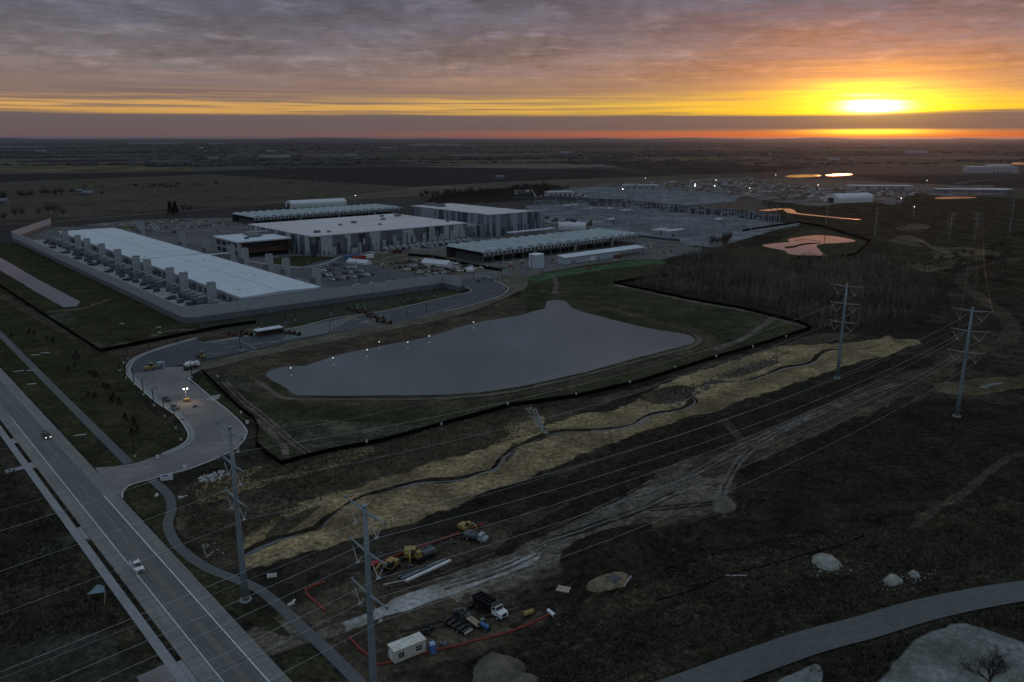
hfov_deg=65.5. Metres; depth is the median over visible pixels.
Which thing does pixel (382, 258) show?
parking lot
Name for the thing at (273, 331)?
window
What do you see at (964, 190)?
shed
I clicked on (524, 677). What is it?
spoil heap
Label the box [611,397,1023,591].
topsoil spread
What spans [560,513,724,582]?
topsoil pile
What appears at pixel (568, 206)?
control building
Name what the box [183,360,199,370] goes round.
cement mixer truck
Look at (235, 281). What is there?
data hall
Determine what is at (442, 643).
generator cart
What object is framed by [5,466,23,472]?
sidewalk slab
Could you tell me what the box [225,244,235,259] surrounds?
exhaust stack
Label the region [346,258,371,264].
frame tent
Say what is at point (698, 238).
switchgear
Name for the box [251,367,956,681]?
work corridor
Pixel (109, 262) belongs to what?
generator
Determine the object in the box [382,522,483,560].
fence
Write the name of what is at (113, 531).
power line wire
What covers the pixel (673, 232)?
control building
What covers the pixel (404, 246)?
chiller tank
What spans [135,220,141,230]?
exhaust stack
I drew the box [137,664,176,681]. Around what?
driveway
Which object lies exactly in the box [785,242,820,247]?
island
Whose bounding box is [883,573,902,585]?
limestone pile
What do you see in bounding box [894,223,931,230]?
straw bank
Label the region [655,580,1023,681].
road
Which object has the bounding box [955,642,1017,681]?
bare tree
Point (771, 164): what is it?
field
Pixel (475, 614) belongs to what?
wheel track
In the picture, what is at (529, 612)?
water tank
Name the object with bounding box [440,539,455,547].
scrap heap
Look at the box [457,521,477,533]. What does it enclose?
excavator
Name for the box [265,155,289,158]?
barn
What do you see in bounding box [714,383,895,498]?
wheel track
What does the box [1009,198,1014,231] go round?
utility pole
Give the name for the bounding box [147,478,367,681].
footpath
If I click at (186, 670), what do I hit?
sidewalk slab
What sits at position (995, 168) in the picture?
warehouse
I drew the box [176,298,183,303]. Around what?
transformer
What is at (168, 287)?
generator
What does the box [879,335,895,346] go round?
straw mound
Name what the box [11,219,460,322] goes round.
perimeter wall
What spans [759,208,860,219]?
channel
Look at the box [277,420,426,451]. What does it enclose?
seeded ground
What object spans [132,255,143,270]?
exhaust stack
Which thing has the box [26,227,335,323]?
site yard
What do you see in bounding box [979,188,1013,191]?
shed
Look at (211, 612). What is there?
power line wire
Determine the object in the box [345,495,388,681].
transmission tower
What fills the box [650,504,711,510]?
wheel track
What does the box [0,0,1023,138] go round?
sky
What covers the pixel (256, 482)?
straw bank
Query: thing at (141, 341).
screen fence
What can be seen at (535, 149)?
field
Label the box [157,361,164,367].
site cabin
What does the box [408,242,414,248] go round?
chiller tank
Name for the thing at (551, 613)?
culvert pipe
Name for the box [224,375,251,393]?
frosty patch
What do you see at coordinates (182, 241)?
exhaust stack
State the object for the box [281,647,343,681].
lawn
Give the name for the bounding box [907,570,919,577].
limestone pile
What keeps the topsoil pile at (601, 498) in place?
on the ground at (406, 201)
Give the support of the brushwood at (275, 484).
on the ground at (406, 201)
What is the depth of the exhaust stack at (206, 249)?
695.14 m
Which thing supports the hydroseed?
on the basin grass at (722, 324)
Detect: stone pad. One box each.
[246,621,344,655]
[340,553,539,632]
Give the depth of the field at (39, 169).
2613.00 m
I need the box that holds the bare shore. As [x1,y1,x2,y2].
[206,298,716,406]
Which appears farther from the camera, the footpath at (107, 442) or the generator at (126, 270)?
the generator at (126, 270)
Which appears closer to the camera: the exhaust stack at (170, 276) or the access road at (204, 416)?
the access road at (204, 416)
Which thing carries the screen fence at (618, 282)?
on the ground at (406, 201)
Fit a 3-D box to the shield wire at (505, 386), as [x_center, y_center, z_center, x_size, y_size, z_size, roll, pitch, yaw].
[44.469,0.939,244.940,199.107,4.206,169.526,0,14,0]
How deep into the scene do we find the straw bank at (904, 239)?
717.05 m
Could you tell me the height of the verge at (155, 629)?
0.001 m
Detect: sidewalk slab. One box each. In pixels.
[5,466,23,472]
[77,527,88,539]
[177,660,197,681]
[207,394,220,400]
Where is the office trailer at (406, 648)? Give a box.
[387,632,426,664]
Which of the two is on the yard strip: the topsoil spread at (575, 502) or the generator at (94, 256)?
the generator at (94, 256)
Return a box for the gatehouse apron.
[211,316,356,344]
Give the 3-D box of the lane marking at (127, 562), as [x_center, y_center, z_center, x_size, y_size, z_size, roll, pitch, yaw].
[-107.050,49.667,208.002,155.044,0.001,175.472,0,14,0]
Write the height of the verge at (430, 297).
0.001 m
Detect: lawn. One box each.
[0,242,201,346]
[0,289,187,464]
[126,481,289,635]
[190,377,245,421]
[273,256,333,266]
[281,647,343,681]
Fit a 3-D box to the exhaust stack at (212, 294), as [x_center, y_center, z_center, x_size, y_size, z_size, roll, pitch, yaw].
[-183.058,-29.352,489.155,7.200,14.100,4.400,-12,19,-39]
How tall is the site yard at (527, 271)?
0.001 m
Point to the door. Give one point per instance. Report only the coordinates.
(433, 648)
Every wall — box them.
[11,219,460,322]
[512,196,750,213]
[589,201,793,223]
[688,225,798,246]
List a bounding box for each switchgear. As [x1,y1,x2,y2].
[693,235,703,241]
[752,222,759,226]
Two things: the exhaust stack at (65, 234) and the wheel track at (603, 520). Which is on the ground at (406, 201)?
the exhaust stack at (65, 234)
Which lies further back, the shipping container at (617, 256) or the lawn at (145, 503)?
the shipping container at (617, 256)
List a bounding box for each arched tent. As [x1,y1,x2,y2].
[558,222,585,229]
[823,192,873,202]
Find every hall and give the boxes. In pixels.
[59,228,320,301]
[248,214,466,256]
[411,203,554,237]
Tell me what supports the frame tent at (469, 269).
on the parking lot at (382, 258)
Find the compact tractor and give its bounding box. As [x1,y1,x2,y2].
[477,617,490,632]
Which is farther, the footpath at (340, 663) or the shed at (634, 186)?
the shed at (634, 186)
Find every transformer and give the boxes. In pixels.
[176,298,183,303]
[186,301,193,306]
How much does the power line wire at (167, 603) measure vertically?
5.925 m
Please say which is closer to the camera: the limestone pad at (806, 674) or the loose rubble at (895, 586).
the limestone pad at (806, 674)
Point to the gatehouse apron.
(309, 330)
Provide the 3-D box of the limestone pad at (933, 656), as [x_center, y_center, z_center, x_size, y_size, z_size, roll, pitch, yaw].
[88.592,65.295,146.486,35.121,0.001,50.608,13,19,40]
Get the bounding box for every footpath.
[0,331,132,463]
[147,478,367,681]
[249,258,338,267]
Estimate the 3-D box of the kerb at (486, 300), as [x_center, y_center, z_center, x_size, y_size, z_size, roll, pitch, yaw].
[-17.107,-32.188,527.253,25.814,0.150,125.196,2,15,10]
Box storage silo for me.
[529,253,543,267]
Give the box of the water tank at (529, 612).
[522,608,533,617]
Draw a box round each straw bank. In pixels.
[195,464,307,503]
[243,339,920,567]
[503,415,544,432]
[886,235,1001,271]
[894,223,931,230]
[932,375,1023,395]
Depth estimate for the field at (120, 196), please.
1455.66 m
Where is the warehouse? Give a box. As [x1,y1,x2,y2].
[962,164,1018,173]
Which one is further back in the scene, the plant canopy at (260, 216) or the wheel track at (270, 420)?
the plant canopy at (260, 216)
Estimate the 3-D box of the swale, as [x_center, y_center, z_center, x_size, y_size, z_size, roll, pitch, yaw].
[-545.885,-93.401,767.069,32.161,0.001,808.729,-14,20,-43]
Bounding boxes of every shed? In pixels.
[514,190,529,194]
[544,191,572,196]
[557,245,644,263]
[622,184,658,188]
[846,185,912,188]
[933,188,1007,192]
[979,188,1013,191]
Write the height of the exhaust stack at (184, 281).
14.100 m
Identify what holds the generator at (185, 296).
on the yard strip
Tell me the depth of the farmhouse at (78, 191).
1400.39 m
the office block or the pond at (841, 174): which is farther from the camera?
the pond at (841, 174)
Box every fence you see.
[0,284,255,351]
[203,326,811,464]
[304,581,326,611]
[349,635,367,656]
[378,613,549,665]
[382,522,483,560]
[408,253,501,271]
[614,273,811,326]
[640,235,679,241]
[655,535,863,600]
[742,221,870,258]
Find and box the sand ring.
[586,571,628,591]
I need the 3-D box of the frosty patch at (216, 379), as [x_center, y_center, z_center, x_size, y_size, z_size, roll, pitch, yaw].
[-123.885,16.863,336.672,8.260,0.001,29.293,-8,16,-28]
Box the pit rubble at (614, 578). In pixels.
[608,574,619,583]
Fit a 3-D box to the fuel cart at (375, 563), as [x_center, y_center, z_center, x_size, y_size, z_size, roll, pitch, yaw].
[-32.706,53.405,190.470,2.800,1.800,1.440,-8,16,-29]
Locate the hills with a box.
[0,138,1023,142]
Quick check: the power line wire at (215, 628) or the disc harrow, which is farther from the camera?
the disc harrow
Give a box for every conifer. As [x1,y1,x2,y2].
[167,201,173,214]
[172,201,177,214]
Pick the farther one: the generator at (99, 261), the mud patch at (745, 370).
the generator at (99, 261)
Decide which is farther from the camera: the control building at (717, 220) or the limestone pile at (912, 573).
the control building at (717, 220)
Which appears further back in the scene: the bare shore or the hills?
the hills
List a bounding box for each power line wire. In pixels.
[1,453,233,530]
[1,521,239,613]
[1,524,352,671]
[2,486,236,570]
[54,539,373,680]
[97,568,344,681]
[174,581,372,677]
[208,607,352,679]
[240,297,849,451]
[248,317,842,483]
[249,334,844,518]
[360,341,952,561]
[362,323,951,521]
[363,360,953,602]
[382,325,974,536]
[382,343,975,577]
[385,369,965,619]
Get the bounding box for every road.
[0,183,607,224]
[0,368,291,681]
[0,379,267,681]
[5,206,100,209]
[95,350,257,496]
[127,276,505,373]
[192,274,527,369]
[211,329,291,350]
[542,167,690,167]
[609,170,1023,181]
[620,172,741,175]
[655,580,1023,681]
[953,177,1023,183]
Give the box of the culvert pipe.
[547,608,555,616]
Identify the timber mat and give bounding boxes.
[555,585,570,592]
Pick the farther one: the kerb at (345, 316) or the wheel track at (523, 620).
the kerb at (345, 316)
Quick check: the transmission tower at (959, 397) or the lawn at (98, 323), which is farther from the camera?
the lawn at (98, 323)
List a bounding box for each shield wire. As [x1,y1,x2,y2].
[10,524,382,674]
[243,289,856,438]
[388,319,977,522]
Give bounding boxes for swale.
[0,258,79,306]
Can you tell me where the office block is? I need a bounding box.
[213,230,290,257]
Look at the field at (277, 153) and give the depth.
4708.86 m
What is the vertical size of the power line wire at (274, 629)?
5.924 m
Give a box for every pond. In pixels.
[266,300,694,395]
[763,235,854,255]
[785,175,820,176]
[825,173,851,175]
[935,197,975,198]
[1003,162,1023,164]
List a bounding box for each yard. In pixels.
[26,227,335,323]
[87,218,701,285]
[591,177,1004,206]
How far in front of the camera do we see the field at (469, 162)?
3361.01 m
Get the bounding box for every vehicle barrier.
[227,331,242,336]
[240,330,252,335]
[281,329,290,333]
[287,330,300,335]
[346,306,363,311]
[356,309,373,314]
[366,313,384,318]
[376,318,391,323]
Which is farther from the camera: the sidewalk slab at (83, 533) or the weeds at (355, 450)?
the weeds at (355, 450)
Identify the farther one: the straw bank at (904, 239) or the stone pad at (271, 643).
the straw bank at (904, 239)
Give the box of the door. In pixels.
[431,646,435,653]
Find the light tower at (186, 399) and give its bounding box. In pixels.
[183,388,189,401]
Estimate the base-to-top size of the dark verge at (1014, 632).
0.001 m
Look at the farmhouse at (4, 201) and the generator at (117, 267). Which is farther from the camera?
the farmhouse at (4, 201)
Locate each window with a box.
[244,240,287,247]
[249,250,288,256]
[261,330,278,334]
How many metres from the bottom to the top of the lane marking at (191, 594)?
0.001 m
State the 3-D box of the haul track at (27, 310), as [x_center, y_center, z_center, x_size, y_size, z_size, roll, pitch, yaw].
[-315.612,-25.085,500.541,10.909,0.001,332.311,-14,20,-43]
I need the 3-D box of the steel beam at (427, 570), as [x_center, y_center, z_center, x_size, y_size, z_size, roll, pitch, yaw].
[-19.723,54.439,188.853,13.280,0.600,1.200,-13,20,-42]
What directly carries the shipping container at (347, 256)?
on the parking lot at (382, 258)
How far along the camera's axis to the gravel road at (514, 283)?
425.99 m
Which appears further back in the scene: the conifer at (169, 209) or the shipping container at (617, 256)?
the conifer at (169, 209)
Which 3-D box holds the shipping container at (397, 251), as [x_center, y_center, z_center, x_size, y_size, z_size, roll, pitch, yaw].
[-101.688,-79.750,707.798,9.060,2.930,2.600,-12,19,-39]
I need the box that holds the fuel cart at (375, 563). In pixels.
[370,560,381,569]
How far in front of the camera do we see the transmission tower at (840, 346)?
334.56 m
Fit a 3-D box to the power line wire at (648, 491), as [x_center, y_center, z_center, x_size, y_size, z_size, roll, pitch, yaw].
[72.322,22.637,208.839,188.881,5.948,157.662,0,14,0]
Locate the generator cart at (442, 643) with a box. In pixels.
[439,639,446,646]
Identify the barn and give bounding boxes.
[79,190,95,195]
[208,157,217,159]
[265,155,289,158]
[345,154,357,156]
[495,175,504,178]
[591,165,603,168]
[799,162,806,165]
[826,158,839,161]
[879,144,895,145]
[901,151,927,154]
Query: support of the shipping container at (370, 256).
on the parking lot at (382, 258)
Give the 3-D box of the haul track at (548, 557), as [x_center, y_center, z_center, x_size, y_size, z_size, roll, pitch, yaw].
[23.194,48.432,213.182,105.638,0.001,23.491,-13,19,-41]
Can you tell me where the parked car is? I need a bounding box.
[170,403,177,409]
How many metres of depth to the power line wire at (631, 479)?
178.24 m
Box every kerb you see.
[122,379,247,497]
[126,338,192,453]
[205,287,471,342]
[447,276,508,310]
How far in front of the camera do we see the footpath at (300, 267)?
649.27 m
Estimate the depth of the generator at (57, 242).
758.55 m
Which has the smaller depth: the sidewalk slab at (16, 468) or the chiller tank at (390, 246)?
the sidewalk slab at (16, 468)
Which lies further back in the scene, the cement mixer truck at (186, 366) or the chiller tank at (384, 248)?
the chiller tank at (384, 248)
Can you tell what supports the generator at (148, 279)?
on the yard strip
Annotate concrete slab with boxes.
[287,599,295,605]
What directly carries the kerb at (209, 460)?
on the access road at (204, 416)
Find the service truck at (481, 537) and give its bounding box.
[463,530,488,543]
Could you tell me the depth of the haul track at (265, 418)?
292.70 m
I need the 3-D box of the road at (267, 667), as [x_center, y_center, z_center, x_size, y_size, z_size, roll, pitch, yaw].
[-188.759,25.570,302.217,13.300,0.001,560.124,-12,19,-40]
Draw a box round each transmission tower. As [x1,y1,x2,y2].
[217,421,251,603]
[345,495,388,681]
[828,283,860,378]
[947,307,990,417]
[973,212,981,238]
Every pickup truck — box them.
[41,430,51,438]
[129,558,144,572]
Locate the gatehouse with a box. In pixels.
[253,325,282,336]
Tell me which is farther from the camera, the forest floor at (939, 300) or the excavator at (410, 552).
the forest floor at (939, 300)
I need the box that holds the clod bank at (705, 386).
[657,351,787,409]
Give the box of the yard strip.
[33,240,207,306]
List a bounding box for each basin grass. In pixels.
[199,259,802,463]
[702,226,801,251]
[702,228,871,257]
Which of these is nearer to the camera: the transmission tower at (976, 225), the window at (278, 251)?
the window at (278, 251)
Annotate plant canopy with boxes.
[232,203,402,223]
[446,228,639,263]
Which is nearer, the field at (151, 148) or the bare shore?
the bare shore
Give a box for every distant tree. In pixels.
[10,206,20,216]
[17,207,25,216]
[44,203,53,215]
[48,203,60,215]
[717,236,729,246]
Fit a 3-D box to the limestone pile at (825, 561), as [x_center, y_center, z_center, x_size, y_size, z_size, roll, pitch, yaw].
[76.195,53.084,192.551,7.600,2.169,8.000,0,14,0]
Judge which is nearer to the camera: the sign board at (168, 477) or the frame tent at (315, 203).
the sign board at (168, 477)
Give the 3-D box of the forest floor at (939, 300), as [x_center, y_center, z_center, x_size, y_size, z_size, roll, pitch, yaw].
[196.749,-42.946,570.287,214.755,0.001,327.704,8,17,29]
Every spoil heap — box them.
[472,652,525,681]
[511,672,539,681]
[712,495,736,513]
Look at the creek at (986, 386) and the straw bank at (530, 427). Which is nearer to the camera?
the straw bank at (530, 427)
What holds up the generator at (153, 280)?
on the yard strip
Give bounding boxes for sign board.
[160,473,172,482]
[267,572,276,579]
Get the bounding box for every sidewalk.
[0,426,190,681]
[127,338,196,454]
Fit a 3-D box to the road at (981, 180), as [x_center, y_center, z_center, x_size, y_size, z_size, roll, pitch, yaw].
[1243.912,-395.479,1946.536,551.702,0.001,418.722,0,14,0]
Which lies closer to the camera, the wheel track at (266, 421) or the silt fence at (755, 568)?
the silt fence at (755, 568)
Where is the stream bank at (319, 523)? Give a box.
[244,344,879,553]
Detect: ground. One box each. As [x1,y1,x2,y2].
[0,139,1023,363]
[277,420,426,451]
[525,203,799,246]
[548,186,738,204]
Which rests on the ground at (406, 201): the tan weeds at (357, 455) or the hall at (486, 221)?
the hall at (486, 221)
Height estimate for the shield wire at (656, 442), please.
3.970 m
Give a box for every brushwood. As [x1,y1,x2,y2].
[190,456,362,543]
[676,245,1008,288]
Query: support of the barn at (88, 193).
on the field at (120, 196)
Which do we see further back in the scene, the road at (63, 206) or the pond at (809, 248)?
the road at (63, 206)
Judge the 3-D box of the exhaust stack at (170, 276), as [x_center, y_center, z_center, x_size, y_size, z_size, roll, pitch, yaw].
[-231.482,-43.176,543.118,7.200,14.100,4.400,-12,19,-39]
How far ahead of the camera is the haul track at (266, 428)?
273.67 m
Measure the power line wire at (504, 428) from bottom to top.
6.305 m
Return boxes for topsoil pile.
[499,472,652,556]
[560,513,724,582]
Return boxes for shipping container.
[344,254,357,258]
[352,255,365,258]
[366,254,373,258]
[392,249,402,253]
[614,254,621,258]
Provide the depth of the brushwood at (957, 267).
638.22 m
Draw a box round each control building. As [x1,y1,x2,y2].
[561,204,577,209]
[598,207,616,213]
[604,218,621,223]
[619,209,634,213]
[651,228,668,234]
[661,228,686,236]
[714,218,728,223]
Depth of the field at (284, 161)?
3360.91 m
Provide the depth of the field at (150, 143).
12742.07 m
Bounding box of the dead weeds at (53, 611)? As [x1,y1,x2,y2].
[10,595,129,642]
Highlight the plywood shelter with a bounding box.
[87,584,105,603]
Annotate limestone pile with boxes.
[811,553,841,570]
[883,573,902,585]
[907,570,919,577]
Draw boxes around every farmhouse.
[0,198,9,204]
[76,188,82,195]
[560,151,570,154]
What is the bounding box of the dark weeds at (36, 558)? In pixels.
[0,469,118,641]
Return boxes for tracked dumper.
[411,544,436,562]
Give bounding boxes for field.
[0,146,43,147]
[0,153,158,156]
[0,164,195,172]
[0,167,671,186]
[0,175,404,220]
[0,632,151,681]
[18,159,146,162]
[110,148,203,149]
[128,143,172,143]
[207,159,335,163]
[216,153,332,155]
[359,153,453,157]
[391,157,456,160]
[408,144,461,144]
[441,156,582,164]
[495,149,574,150]
[549,152,671,154]
[602,162,811,174]
[649,156,858,160]
[703,149,819,150]
[741,162,849,165]
[854,175,1023,187]
[862,158,1023,167]
[893,162,1002,165]
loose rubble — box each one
[805,561,850,576]
[871,577,916,590]
[896,570,937,582]
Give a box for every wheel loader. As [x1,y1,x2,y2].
[143,362,162,370]
[195,351,205,358]
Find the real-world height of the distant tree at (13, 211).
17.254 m
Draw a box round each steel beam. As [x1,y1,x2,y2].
[383,580,404,585]
[397,566,426,578]
[400,558,445,579]
[405,559,450,581]
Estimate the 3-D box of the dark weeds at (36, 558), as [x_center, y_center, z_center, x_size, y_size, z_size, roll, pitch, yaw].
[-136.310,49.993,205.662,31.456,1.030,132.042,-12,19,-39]
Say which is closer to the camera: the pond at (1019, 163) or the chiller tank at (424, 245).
the chiller tank at (424, 245)
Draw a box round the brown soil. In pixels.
[175,332,862,569]
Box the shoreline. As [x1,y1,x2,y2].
[254,334,701,400]
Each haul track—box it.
[0,292,106,348]
[47,299,110,311]
[148,329,195,335]
[219,380,312,454]
[256,419,289,455]
[434,462,729,602]
[551,274,559,293]
[614,284,798,324]
[637,490,721,517]
[685,366,948,478]
[711,318,812,350]
[720,418,748,441]
[910,451,1023,527]
[932,256,1023,367]
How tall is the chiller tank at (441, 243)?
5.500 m
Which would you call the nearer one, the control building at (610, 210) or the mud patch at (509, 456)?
the mud patch at (509, 456)
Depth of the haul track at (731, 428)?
279.55 m
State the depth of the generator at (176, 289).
525.41 m
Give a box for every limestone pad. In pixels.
[777,664,822,681]
[879,623,1023,681]
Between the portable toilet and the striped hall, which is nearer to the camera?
the portable toilet
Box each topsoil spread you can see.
[490,471,653,558]
[500,415,732,519]
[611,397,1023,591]
[723,357,904,436]
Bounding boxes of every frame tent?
[285,198,346,207]
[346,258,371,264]
[421,258,453,266]
[463,266,474,271]
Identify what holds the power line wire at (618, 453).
attached to the transmission tower at (959, 397)
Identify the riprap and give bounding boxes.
[198,470,225,483]
[201,542,226,557]
[526,407,547,433]
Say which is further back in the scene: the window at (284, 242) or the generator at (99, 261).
the window at (284, 242)
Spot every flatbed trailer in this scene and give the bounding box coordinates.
[442,616,472,634]
[466,616,483,629]
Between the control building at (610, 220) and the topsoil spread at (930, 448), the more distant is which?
the control building at (610, 220)
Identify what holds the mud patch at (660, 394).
on the straw bank at (524, 464)
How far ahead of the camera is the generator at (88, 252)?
683.70 m
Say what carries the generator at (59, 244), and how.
on the yard strip
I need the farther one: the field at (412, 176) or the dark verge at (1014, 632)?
the field at (412, 176)
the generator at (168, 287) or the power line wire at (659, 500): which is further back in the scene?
the generator at (168, 287)
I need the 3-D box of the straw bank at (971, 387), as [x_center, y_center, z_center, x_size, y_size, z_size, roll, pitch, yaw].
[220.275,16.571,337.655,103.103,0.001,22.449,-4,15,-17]
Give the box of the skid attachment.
[468,601,484,612]
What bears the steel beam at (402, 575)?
on the work corridor
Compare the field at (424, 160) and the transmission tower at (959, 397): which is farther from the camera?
the field at (424, 160)
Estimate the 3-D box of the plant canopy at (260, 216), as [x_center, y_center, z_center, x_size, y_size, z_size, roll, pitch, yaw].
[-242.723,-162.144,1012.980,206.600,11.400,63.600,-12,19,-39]
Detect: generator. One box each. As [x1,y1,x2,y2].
[53,240,62,244]
[58,240,72,246]
[65,244,75,249]
[74,247,84,253]
[84,250,97,256]
[85,250,98,257]
[88,253,98,259]
[96,255,110,263]
[103,259,114,265]
[110,260,124,269]
[115,263,131,270]
[120,266,132,273]
[128,267,143,276]
[134,270,143,278]
[142,273,159,281]
[146,275,163,283]
[149,275,166,284]
[153,279,166,287]
[166,282,179,291]
[171,284,179,293]
[177,287,197,297]
[182,289,201,299]
[190,292,206,300]
[192,295,207,304]
[207,298,227,304]
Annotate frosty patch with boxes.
[39,311,79,322]
[109,341,131,349]
[209,372,224,389]
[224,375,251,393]
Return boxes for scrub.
[0,208,1023,681]
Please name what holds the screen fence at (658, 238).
on the ground at (406, 201)
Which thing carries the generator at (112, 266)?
on the yard strip
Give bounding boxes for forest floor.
[426,185,564,203]
[628,247,950,336]
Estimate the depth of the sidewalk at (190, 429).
307.65 m
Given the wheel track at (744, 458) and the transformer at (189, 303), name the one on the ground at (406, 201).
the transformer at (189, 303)
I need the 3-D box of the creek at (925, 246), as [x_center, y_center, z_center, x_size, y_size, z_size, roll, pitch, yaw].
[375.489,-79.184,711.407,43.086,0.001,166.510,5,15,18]
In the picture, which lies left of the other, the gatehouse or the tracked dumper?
the gatehouse
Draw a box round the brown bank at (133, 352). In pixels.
[104,325,291,360]
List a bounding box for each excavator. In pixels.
[375,556,399,579]
[401,545,415,567]
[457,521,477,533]
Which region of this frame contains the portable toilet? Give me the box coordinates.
[429,641,435,653]
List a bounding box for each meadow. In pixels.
[0,465,163,668]
[476,499,1023,681]
[763,194,1023,296]
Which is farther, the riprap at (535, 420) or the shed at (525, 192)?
the shed at (525, 192)
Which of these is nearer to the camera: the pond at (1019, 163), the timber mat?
the timber mat
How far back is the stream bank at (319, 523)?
245.70 m
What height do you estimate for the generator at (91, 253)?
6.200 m
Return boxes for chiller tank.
[382,245,388,251]
[388,244,395,249]
[394,243,401,249]
[401,243,407,249]
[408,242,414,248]
[420,241,426,247]
[437,239,444,245]
[444,239,450,244]
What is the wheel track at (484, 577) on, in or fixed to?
on the work corridor
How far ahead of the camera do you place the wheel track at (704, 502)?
223.21 m
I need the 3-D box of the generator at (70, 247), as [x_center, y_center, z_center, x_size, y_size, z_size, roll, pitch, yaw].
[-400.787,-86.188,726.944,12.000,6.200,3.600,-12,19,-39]
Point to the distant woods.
(239, 160)
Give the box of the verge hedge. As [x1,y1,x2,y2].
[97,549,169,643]
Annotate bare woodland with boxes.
[633,239,939,328]
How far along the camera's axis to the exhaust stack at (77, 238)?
718.98 m
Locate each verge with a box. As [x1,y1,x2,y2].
[0,420,198,681]
[221,290,458,339]
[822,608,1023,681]
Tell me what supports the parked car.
on the access road at (204, 416)
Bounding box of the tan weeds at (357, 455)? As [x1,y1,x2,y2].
[182,409,546,561]
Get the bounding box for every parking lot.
[88,220,233,232]
[280,253,424,287]
[339,251,504,275]
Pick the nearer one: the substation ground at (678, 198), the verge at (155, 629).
the verge at (155, 629)
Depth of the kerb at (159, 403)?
306.05 m
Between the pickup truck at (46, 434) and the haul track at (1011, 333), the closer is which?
the pickup truck at (46, 434)
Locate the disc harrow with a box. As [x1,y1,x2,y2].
[452,607,470,618]
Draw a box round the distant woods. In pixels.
[0,141,1023,166]
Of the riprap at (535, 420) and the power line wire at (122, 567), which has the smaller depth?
the power line wire at (122, 567)
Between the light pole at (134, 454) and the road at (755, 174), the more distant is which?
the road at (755, 174)
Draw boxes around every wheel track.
[221,381,305,453]
[226,381,310,452]
[384,482,644,584]
[386,483,650,588]
[401,594,551,632]
[403,598,555,636]
[440,402,838,586]
[443,403,842,589]
[508,575,571,628]
[516,579,576,631]
[541,491,673,539]
[544,493,679,542]
[647,501,712,507]
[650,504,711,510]
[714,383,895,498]
[722,384,899,494]
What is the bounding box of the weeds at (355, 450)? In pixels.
[311,447,374,470]
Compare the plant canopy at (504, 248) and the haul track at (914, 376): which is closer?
the haul track at (914, 376)
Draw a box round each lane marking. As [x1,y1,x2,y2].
[0,390,67,469]
[1,419,201,681]
[3,382,77,465]
[12,419,222,681]
[103,495,269,681]
[123,539,242,681]
[128,538,250,681]
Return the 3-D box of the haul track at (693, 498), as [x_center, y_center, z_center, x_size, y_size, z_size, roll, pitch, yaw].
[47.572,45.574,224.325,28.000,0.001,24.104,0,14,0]
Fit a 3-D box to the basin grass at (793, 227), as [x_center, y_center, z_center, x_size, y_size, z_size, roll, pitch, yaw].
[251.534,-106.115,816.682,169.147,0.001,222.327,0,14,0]
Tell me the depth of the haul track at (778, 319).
493.15 m
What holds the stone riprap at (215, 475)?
on the brown soil
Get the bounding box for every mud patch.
[266,505,319,537]
[504,442,517,460]
[641,385,694,403]
[727,361,779,376]
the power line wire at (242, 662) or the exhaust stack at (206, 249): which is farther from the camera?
the exhaust stack at (206, 249)
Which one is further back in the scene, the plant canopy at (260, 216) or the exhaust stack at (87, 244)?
the plant canopy at (260, 216)
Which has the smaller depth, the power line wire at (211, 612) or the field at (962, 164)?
the power line wire at (211, 612)
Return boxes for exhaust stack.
[62,231,72,241]
[74,235,83,247]
[83,238,94,250]
[98,243,108,256]
[113,249,125,262]
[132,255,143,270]
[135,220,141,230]
[137,222,145,235]
[143,259,155,275]
[165,267,178,284]
[177,232,186,247]
[178,272,192,290]
[201,238,210,253]
[206,281,220,301]
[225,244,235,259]
[239,248,249,265]
[263,254,273,272]
[279,258,290,276]
[309,265,321,285]
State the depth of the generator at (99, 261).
647.69 m
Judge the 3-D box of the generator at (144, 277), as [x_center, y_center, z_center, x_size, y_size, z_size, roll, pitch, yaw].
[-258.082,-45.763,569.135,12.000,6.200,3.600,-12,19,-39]
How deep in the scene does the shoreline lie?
323.85 m
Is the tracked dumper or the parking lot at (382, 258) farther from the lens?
the parking lot at (382, 258)
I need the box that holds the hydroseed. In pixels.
[528,259,666,281]
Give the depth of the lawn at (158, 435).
322.71 m
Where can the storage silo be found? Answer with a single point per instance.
(536, 260)
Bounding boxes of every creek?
[245,349,863,555]
[912,241,961,264]
[979,382,1001,388]
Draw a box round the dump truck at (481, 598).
[472,590,507,620]
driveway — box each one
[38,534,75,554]
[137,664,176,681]
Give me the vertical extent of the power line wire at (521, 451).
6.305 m
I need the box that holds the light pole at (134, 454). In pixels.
[132,434,138,456]

